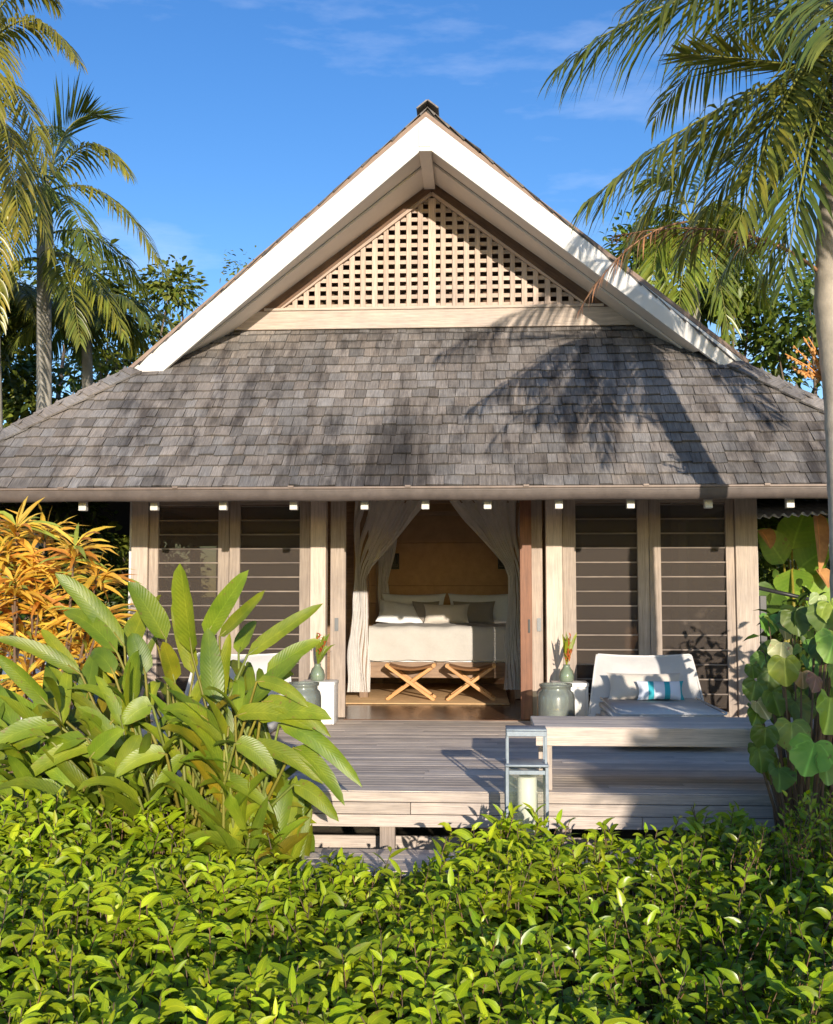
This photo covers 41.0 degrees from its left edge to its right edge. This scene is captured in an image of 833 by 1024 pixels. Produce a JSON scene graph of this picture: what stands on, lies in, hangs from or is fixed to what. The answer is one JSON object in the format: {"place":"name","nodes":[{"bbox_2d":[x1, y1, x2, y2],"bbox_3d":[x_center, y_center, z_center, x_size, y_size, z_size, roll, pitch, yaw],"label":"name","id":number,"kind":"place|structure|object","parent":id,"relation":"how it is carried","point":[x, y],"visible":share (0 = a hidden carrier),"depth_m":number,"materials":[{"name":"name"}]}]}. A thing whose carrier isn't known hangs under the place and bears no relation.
{"place":"outdoors","nodes":[
{"label":"outdoors","id":0,"kind":"place"},
{"bbox_2d":[2,618,797,1023],"bbox_3d":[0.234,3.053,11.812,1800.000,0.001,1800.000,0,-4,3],"label":"ground","id":1,"kind":"structure","parent":0,"point":[346,830],"depth_m":10.15,"materials":[{"name":"soil"}]},
{"bbox_2d":[0,0,87,334],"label":"palm tree","id":2,"kind":"object","parent":1,"relation":"on","point":[32,27],"visible":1,"depth_m":12.66,"materials":[{"name":"green plant"}]},
{"bbox_2d":[0,276,106,674],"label":"palm tree","id":3,"kind":"object","parent":1,"relation":"on","point":[26,294],"visible":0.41,"depth_m":15.90,"materials":[{"name":"green plant"}]},
{"bbox_2d":[0,298,114,625],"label":"broadleaf tree","id":4,"kind":"object","parent":1,"relation":"on","point":[6,359],"visible":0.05,"depth_m":16.77,"materials":[{"name":"green plant"}]},
{"bbox_2d":[0,502,128,772],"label":"shrub","id":5,"kind":"object","parent":1,"relation":"on","point":[22,616],"visible":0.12,"depth_m":12.96,"materials":[{"name":"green plant"}]},
{"bbox_2d":[0,496,140,772],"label":"golden shrub","id":6,"kind":"object","parent":1,"relation":"on","point":[82,645],"visible":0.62,"depth_m":9.44,"materials":[{"name":"yellow plant"}]},
{"bbox_2d":[1,218,141,651],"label":"broadleaf tree","id":7,"kind":"object","parent":1,"relation":"on","point":[18,397],"visible":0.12,"depth_m":18.66,"materials":[{"name":"green plant"}]},
{"bbox_2d":[0,69,168,640],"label":"palm tree","id":8,"kind":"object","parent":1,"relation":"on","point":[46,276],"visible":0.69,"depth_m":14.76,"materials":[{"name":"green plant"}]},
{"bbox_2d":[46,502,128,692],"bbox_3d":[-3.942,1.347,14.274,1.831,3.844,1.744,2,-5,-28],"label":"shrub","id":9,"kind":"object","parent":1,"relation":"on","point":[78,516],"visible":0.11,"depth_m":14.15,"materials":[{"name":"green plant"}]},
{"bbox_2d":[0,286,175,700],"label":"palm tree","id":10,"kind":"object","parent":1,"relation":"on","point":[99,325],"visible":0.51,"depth_m":16.96,"materials":[{"name":"green plant"}]},
{"bbox_2d":[52,263,152,597],"bbox_3d":[-6.466,-0.501,21.337,4.066,8.583,2.915,3,-5,-38],"label":"broadleaf tree","id":11,"kind":"object","parent":1,"relation":"on","point":[73,379],"visible":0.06,"depth_m":21.64,"materials":[{"name":"green plant"}]},
{"bbox_2d":[61,254,208,658],"bbox_3d":[-5.355,-0.528,20.779,3.384,8.489,3.755,0,-4,3],"label":"broadleaf tree","id":12,"kind":"object","parent":1,"relation":"on","point":[175,295],"visible":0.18,"depth_m":20.56,"materials":[{"name":"green plant"}]},
{"bbox_2d":[0,564,361,947],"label":"ginger plant","id":13,"kind":"object","parent":1,"relation":"on","point":[110,758],"visible":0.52,"depth_m":6.96,"materials":[{"name":"green plant"}]},
{"bbox_2d":[111,245,255,371],"bbox_3d":[-4.319,-0.851,22.581,3.454,9.382,3.230,3,-5,-33],"label":"broadleaf tree","id":14,"kind":"object","parent":1,"relation":"on","point":[193,297],"visible":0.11,"depth_m":21.65,"materials":[{"name":"green plant"}]},
{"bbox_2d":[0,785,653,1023],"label":"hedge","id":15,"kind":"object","parent":1,"relation":"on","point":[354,939],"visible":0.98,"depth_m":5.21,"materials":[{"name":"green plant"}]},
{"bbox_2d":[0,99,827,720],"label":"cottage","id":16,"kind":"structure","parent":1,"relation":"on","point":[394,317],"depth_m":11.84,"materials":[{"name":"grey wood"}]},
{"bbox_2d":[147,501,229,713],"bbox_3d":[-2.476,1.020,12.125,0.880,2.400,0.080,0,-4,3],"label":"louvre window","id":17,"kind":"structure","parent":16,"relation":"in","point":[197,538],"depth_m":12.16,"materials":[{"name":"brown wood"}]},
{"bbox_2d":[228,501,310,691],"bbox_3d":[-1.590,1.017,12.076,0.885,2.400,0.080,0,-4,3],"label":"louvre window","id":18,"kind":"structure","parent":16,"relation":"in","point":[270,540],"depth_m":12.10,"materials":[{"name":"brown wood"}]},
{"bbox_2d":[330,501,345,716],"bbox_3d":[-0.847,1.018,12.025,0.165,2.370,0.067,0,-4,3],"label":"sliding door","id":19,"kind":"structure","parent":16,"relation":"in","point":[337,570],"depth_m":12.01,"materials":[{"name":"brown wood"}]},
{"bbox_2d":[391,553,398,568],"bbox_3d":[-0.325,0.736,16.678,0.120,0.240,0.192,0,-4,3],"label":"wall lamp","id":20,"kind":"object","parent":16,"relation":"attached to","point":[395,564],"visible":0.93,"depth_m":16.63,"materials":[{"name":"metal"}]},
{"bbox_2d":[346,683,509,704],"bbox_3d":[0.031,2.428,14.948,2.350,0.015,2.970,0,-4,3],"label":"rug","id":21,"kind":"object","parent":16,"relation":"on","point":[379,693],"visible":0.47,"depth_m":14.49,"materials":[{"name":"wicker"}]},
{"bbox_2d":[385,662,436,700],"bbox_3d":[-0.067,2.132,14.027,0.632,0.466,0.440,0,-4,3],"label":"folding stool","id":22,"kind":"object","parent":21,"relation":"on","point":[396,669],"visible":0.98,"depth_m":13.86,"materials":[{"name":"brown wood"}]},
{"bbox_2d":[359,500,520,698],"bbox_3d":[0.379,1.185,15.438,2.090,2.561,2.360,0,-4,3],"label":"bed","id":23,"kind":"object","parent":21,"relation":"on","point":[409,644],"visible":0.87,"depth_m":14.25,"materials":[{"name":"white fabric"}]},
{"bbox_2d":[347,500,420,691],"bbox_3d":[-0.365,1.075,14.287,1.052,2.450,0.106,0,-4,3],"label":"bed curtain","id":24,"kind":"object","parent":23,"relation":"hanging from","point":[386,524],"visible":0.99,"depth_m":14.33,"materials":[{"name":"white fabric"}]},
{"bbox_2d":[378,539,396,622],"bbox_3d":[-0.401,0.829,16.509,0.367,1.630,0.064,0,-4,5],"label":"bed curtain","id":25,"kind":"object","parent":23,"relation":"hanging from","point":[386,559],"visible":0.47,"depth_m":16.51,"materials":[{"name":"white fabric"}]},
{"bbox_2d":[376,600,422,622],"bbox_3d":[-0.213,1.486,16.111,0.720,0.420,0.227,10,-47,-2],"label":"pillow","id":26,"kind":"object","parent":23,"relation":"on","point":[393,612],"visible":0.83,"depth_m":16.00,"materials":[{"name":"white fabric"}]},
{"bbox_2d":[382,593,445,623],"bbox_3d":[-0.038,1.436,16.387,0.950,0.500,0.227,0,-22,0],"label":"pillow","id":27,"kind":"object","parent":23,"relation":"on","point":[406,599],"visible":0.26,"depth_m":16.37,"materials":[{"name":"white fabric"}]},
{"bbox_2d":[412,601,438,622],"bbox_3d":[0.138,1.457,16.124,0.400,0.360,0.157,0,-26,-3],"label":"cushion","id":28,"kind":"object","parent":23,"relation":"on","point":[419,607],"visible":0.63,"depth_m":16.09,"materials":[{"name":"grey fabric"}]},
{"bbox_2d":[424,604,468,623],"bbox_3d":[0.428,1.463,15.937,0.660,0.310,0.177,0,-24,3],"label":"cushion","id":29,"kind":"object","parent":23,"relation":"on","point":[438,614],"visible":0.92,"depth_m":15.87,"materials":[{"name":"beige fabric"}]},
{"bbox_2d":[453,601,494,623],"bbox_3d":[0.826,1.453,16.076,0.620,0.360,0.157,-1,-26,7],"label":"cushion","id":30,"kind":"object","parent":23,"relation":"on","point":[480,612],"visible":0.67,"depth_m":16.00,"materials":[{"name":"grey fabric"}]},
{"bbox_2d":[448,593,507,623],"bbox_3d":[0.930,1.432,16.332,0.950,0.500,0.227,0,-22,6],"label":"pillow","id":31,"kind":"object","parent":23,"relation":"on","point":[500,609],"visible":0.46,"depth_m":16.28,"materials":[{"name":"white fabric"}]},
{"bbox_2d":[450,500,520,689],"bbox_3d":[0.915,1.050,14.221,0.990,2.410,0.106,0,-4,2],"label":"bed curtain","id":32,"kind":"object","parent":23,"relation":"hanging from","point":[493,528],"visible":0.83,"depth_m":14.25,"materials":[{"name":"white fabric"}]},
{"bbox_2d":[445,662,495,700],"bbox_3d":[0.680,2.127,13.955,0.632,0.466,0.440,0,-4,3],"label":"folding stool","id":33,"kind":"object","parent":21,"relation":"on","point":[455,669],"visible":0.98,"depth_m":13.79,"materials":[{"name":"brown wood"}]},
{"bbox_2d":[498,559,504,568],"bbox_3d":[1.272,0.729,16.588,0.120,0.240,0.192,0,-4,3],"label":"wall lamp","id":34,"kind":"object","parent":16,"relation":"attached to","point":[500,565],"visible":0.27,"depth_m":16.60,"materials":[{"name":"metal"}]},
{"bbox_2d":[519,500,532,719],"bbox_3d":[1.180,1.027,12.143,0.124,2.370,0.735,0,-4,3],"label":"folded door","id":35,"kind":"structure","parent":16,"relation":"in","point":[524,505],"depth_m":11.79,"materials":[{"name":"red wood"}]},
{"bbox_2d":[531,500,542,715],"bbox_3d":[1.294,1.012,11.946,0.118,2.370,0.067,0,-4,3],"label":"sliding door","id":36,"kind":"structure","parent":16,"relation":"in","point":[536,505],"depth_m":11.93,"materials":[{"name":"brown wood"}]},
{"bbox_2d":[562,499,650,703],"bbox_3d":[2.019,1.002,11.874,0.915,2.400,0.080,0,-4,3],"label":"louvre window","id":37,"kind":"structure","parent":16,"relation":"in","point":[605,547],"depth_m":11.89,"materials":[{"name":"brown wood"}]},
{"bbox_2d":[648,499,737,716],"bbox_3d":[2.925,0.998,11.824,0.890,2.400,0.080,0,-4,3],"label":"louvre window","id":38,"kind":"structure","parent":16,"relation":"in","point":[692,565],"depth_m":11.83,"materials":[{"name":"brown wood"}]},
{"bbox_2d":[1,720,832,920],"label":"deck","id":39,"kind":"structure","parent":1,"relation":"on","point":[427,773],"depth_m":7.86,"materials":[{"name":"grey wood"}]},
{"bbox_2d":[1,650,86,719],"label":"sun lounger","id":40,"kind":"object","parent":39,"relation":"on","point":[3,672],"visible":0.05,"depth_m":11.32,"materials":[{"name":"fabric"}]},
{"bbox_2d":[142,652,291,740],"bbox_3d":[-1.827,1.712,10.513,1.170,0.682,1.806,0,-4,3],"label":"lounge chair","id":41,"kind":"object","parent":39,"relation":"on","point":[260,661],"visible":0.12,"depth_m":11.24,"materials":[{"name":"fabric"}]},
{"bbox_2d":[288,681,321,707],"bbox_3d":[-1.132,1.923,11.109,0.370,0.441,0.370,0,-4,3],"label":"glass jar","id":42,"kind":"object","parent":39,"relation":"on","point":[317,693],"visible":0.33,"depth_m":11.05,"materials":[{"name":"grey"}]},
{"bbox_2d":[299,679,338,724],"bbox_3d":[-1.007,1.965,11.541,0.360,0.430,0.360,0,-4,3],"label":"side table","id":43,"kind":"object","parent":39,"relation":"on","point":[328,688],"visible":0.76,"depth_m":11.38,"materials":[{"name":"white paint"}]},
{"bbox_2d":[310,663,324,680],"bbox_3d":[-1.027,1.663,11.564,0.156,0.175,0.156,0,-4,3],"label":"vase","id":44,"kind":"object","parent":43,"relation":"on","point":[322,678],"visible":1,"depth_m":11.55,"materials":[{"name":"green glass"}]},
{"bbox_2d":[316,633,334,673],"bbox_3d":[-0.954,1.456,11.528,0.220,0.443,0.227,-3,-5,33],"label":"flower arrangement","id":45,"kind":"object","parent":44,"relation":"in","point":[321,650],"visible":0.94,"depth_m":11.55,"materials":[{"name":"green plant"}]},
{"bbox_2d":[537,682,574,715],"bbox_3d":[1.374,1.913,10.969,0.370,0.441,0.370,0,-4,3],"label":"glass jar","id":46,"kind":"object","parent":39,"relation":"on","point":[540,701],"visible":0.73,"depth_m":10.90,"materials":[{"name":"grey"}]},
{"bbox_2d":[551,680,588,715],"bbox_3d":[1.569,1.954,11.397,0.360,0.430,0.360,0,-4,3],"label":"side table","id":47,"kind":"object","parent":39,"relation":"on","point":[579,689],"visible":0.64,"depth_m":11.23,"materials":[{"name":"white paint"}]},
{"bbox_2d":[559,664,573,681],"bbox_3d":[1.539,1.653,11.421,0.156,0.175,0.156,0,-4,3],"label":"vase","id":48,"kind":"object","parent":47,"relation":"on","point":[561,679],"visible":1,"depth_m":11.41,"materials":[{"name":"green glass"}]},
{"bbox_2d":[562,633,576,674],"bbox_3d":[1.575,1.448,11.439,0.143,0.447,0.222,-1,-4,12],"label":"flower arrangement","id":49,"kind":"object","parent":48,"relation":"in","point":[568,647],"visible":1,"depth_m":11.41,"materials":[{"name":"green plant"}]},
{"bbox_2d":[588,653,727,716],"bbox_3d":[2.227,1.696,10.287,1.170,0.682,1.806,0,-4,3],"label":"lounge chair","id":50,"kind":"object","parent":39,"relation":"on","point":[693,703],"visible":0.62,"depth_m":10.95,"materials":[{"name":"fabric"}]},
{"bbox_2d":[606,673,679,699],"bbox_3d":[2.204,1.688,10.779,0.720,0.280,0.147,0,-28,3],"label":"cushion","id":51,"kind":"object","parent":50,"relation":"on","point":[624,686],"visible":0.62,"depth_m":10.75,"materials":[{"name":"beige fabric"}]},
{"bbox_2d":[636,681,684,699],"bbox_3d":[2.325,1.701,10.620,0.450,0.190,0.157,0,-24,3],"label":"cushion","id":52,"kind":"object","parent":50,"relation":"on","point":[671,690],"visible":1,"depth_m":10.57,"materials":[{"name":"white fabric"}]},
{"bbox_2d":[530,716,813,789],"bbox_3d":[2.069,1.701,7.870,2.485,0.426,0.725,0,-4,3],"label":"bench","id":53,"kind":"object","parent":39,"relation":"on","point":[650,731],"visible":0.63,"depth_m":7.58,"materials":[{"name":"brown wood"}]},
{"bbox_2d":[293,848,666,917],"bbox_3d":[0.168,2.469,7.076,2.800,0.505,0.575,0,-4,3],"label":"step","id":54,"kind":"object","parent":1,"relation":"on","point":[405,859],"visible":0.02,"depth_m":7.17,"materials":[{"name":"grey wood"}]},
{"bbox_2d":[504,725,548,844],"bbox_3d":[0.704,1.802,7.138,0.274,0.835,0.274,0,-4,3],"label":"lantern","id":55,"kind":"object","parent":54,"relation":"on","point":[527,786],"visible":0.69,"depth_m":7.07,"materials":[{"name":"silver glass"}]},
{"bbox_2d":[470,802,566,925],"bbox_3d":[0.635,2.275,6.659,0.682,1.077,0.526,0,-4,3],"label":"young bush","id":56,"kind":"object","parent":1,"relation":"on","point":[503,825],"visible":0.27,"depth_m":6.71,"materials":[{"name":"green plant"}]},
{"bbox_2d":[440,800,832,1023],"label":"glossy shrub","id":57,"kind":"object","parent":1,"relation":"on","point":[597,967],"visible":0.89,"depth_m":5.27,"materials":[{"name":"green plant"}]},
{"bbox_2d":[600,204,685,300],"bbox_3d":[4.035,-1.044,22.108,4.464,9.736,4.332,0,-4,3],"label":"broadleaf tree","id":58,"kind":"object","parent":1,"relation":"on","point":[622,230],"visible":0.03,"depth_m":21.48,"materials":[{"name":"green plant"}]},
{"bbox_2d":[538,0,832,600],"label":"palm tree","id":59,"kind":"object","parent":1,"relation":"on","point":[813,60],"visible":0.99,"depth_m":7.83,"materials":[{"name":"green plant"}]},
{"bbox_2d":[785,337,821,382],"bbox_3d":[2.883,-1.087,8.044,0.460,0.347,0.159,-1,-4,7],"label":"flower stalk","id":60,"kind":"object","parent":59,"relation":"attached to","point":[811,374],"visible":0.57,"depth_m":8.04,"materials":[{"name":"orange plant"}]},
{"bbox_2d":[620,135,780,348],"bbox_3d":[4.103,-1.135,17.437,2.307,9.185,2.714,2,-5,-23],"label":"palm tree","id":61,"kind":"object","parent":1,"relation":"on","point":[691,297],"visible":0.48,"depth_m":16.78,"materials":[{"name":"green plant"}]},
{"bbox_2d":[674,205,782,574],"bbox_3d":[5.248,-0.763,18.341,2.562,8.603,2.498,3,-5,-36],"label":"broadleaf tree","id":62,"kind":"object","parent":1,"relation":"on","point":[748,313],"visible":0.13,"depth_m":17.94,"materials":[{"name":"green plant"}]},
{"bbox_2d":[651,247,822,577],"bbox_3d":[5.731,-0.860,19.941,7.692,9.030,5.815,0,-4,3],"label":"broadleaf tree","id":63,"kind":"object","parent":1,"relation":"on","point":[775,372],"visible":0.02,"depth_m":18.80,"materials":[{"name":"green plant"}]},
{"bbox_2d":[727,789,832,957],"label":"leaved bush","id":64,"kind":"object","parent":1,"relation":"on","point":[821,835],"visible":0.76,"depth_m":5.80,"materials":[{"name":"green plant"}]},
{"bbox_2d":[734,253,829,583],"bbox_3d":[6.170,-0.253,16.697,3.574,7.386,3.795,-3,-5,32],"label":"broadleaf tree","id":65,"kind":"object","parent":1,"relation":"on","point":[774,343],"visible":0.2,"depth_m":17.55,"materials":[{"name":"green plant"}]},
{"bbox_2d":[744,578,828,717],"bbox_3d":[4.120,1.765,9.448,2.244,2.726,2.108,-4,-6,44],"label":"shrub","id":66,"kind":"object","parent":1,"relation":"on","point":[800,599],"visible":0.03,"depth_m":9.62,"materials":[{"name":"green plant"}]},
{"bbox_2d":[742,592,832,956],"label":"heart leaved bush","id":67,"kind":"object","parent":1,"relation":"on","point":[781,689],"visible":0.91,"depth_m":6.71,"materials":[{"name":"green plant"}]},
{"bbox_2d":[757,499,827,518],"bbox_3d":[4.963,1.387,13.227,2.400,3.533,2.100,0,-4,3],"label":"lean to","id":68,"kind":"object","parent":1,"relation":"on","point":[769,508],"visible":0.42,"depth_m":12.85,"materials":[{"name":"brown wood"}]},
{"bbox_2d":[757,514,829,671],"bbox_3d":[4.366,1.549,12.721,1.039,3.145,0.772,0,-4,3],"label":"banana plant","id":69,"kind":"object","parent":1,"relation":"on","point":[802,541],"visible":0.53,"depth_m":12.67,"materials":[{"name":"green plant"}]},
{"bbox_2d":[759,586,828,655],"bbox_3d":[4.065,1.927,11.982,0.770,2.271,0.060,0,-4,3],"label":"handrail","id":70,"kind":"object","parent":1,"relation":"on","point":[762,603],"visible":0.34,"depth_m":12.04,"materials":[{"name":"wood"}]},
{"bbox_2d":[759,558,829,641],"bbox_3d":[5.280,1.943,14.654,3.070,3.577,4.030,0,-4,3],"label":"shrub","id":71,"kind":"object","parent":1,"relation":"on","point":[776,572],"visible":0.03,"depth_m":15.05,"materials":[{"name":"green plant"}]},
{"bbox_2d":[0,0,832,424],"label":"sky","id":72,"kind":"structure","parent":0,"point":[247,115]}
]}

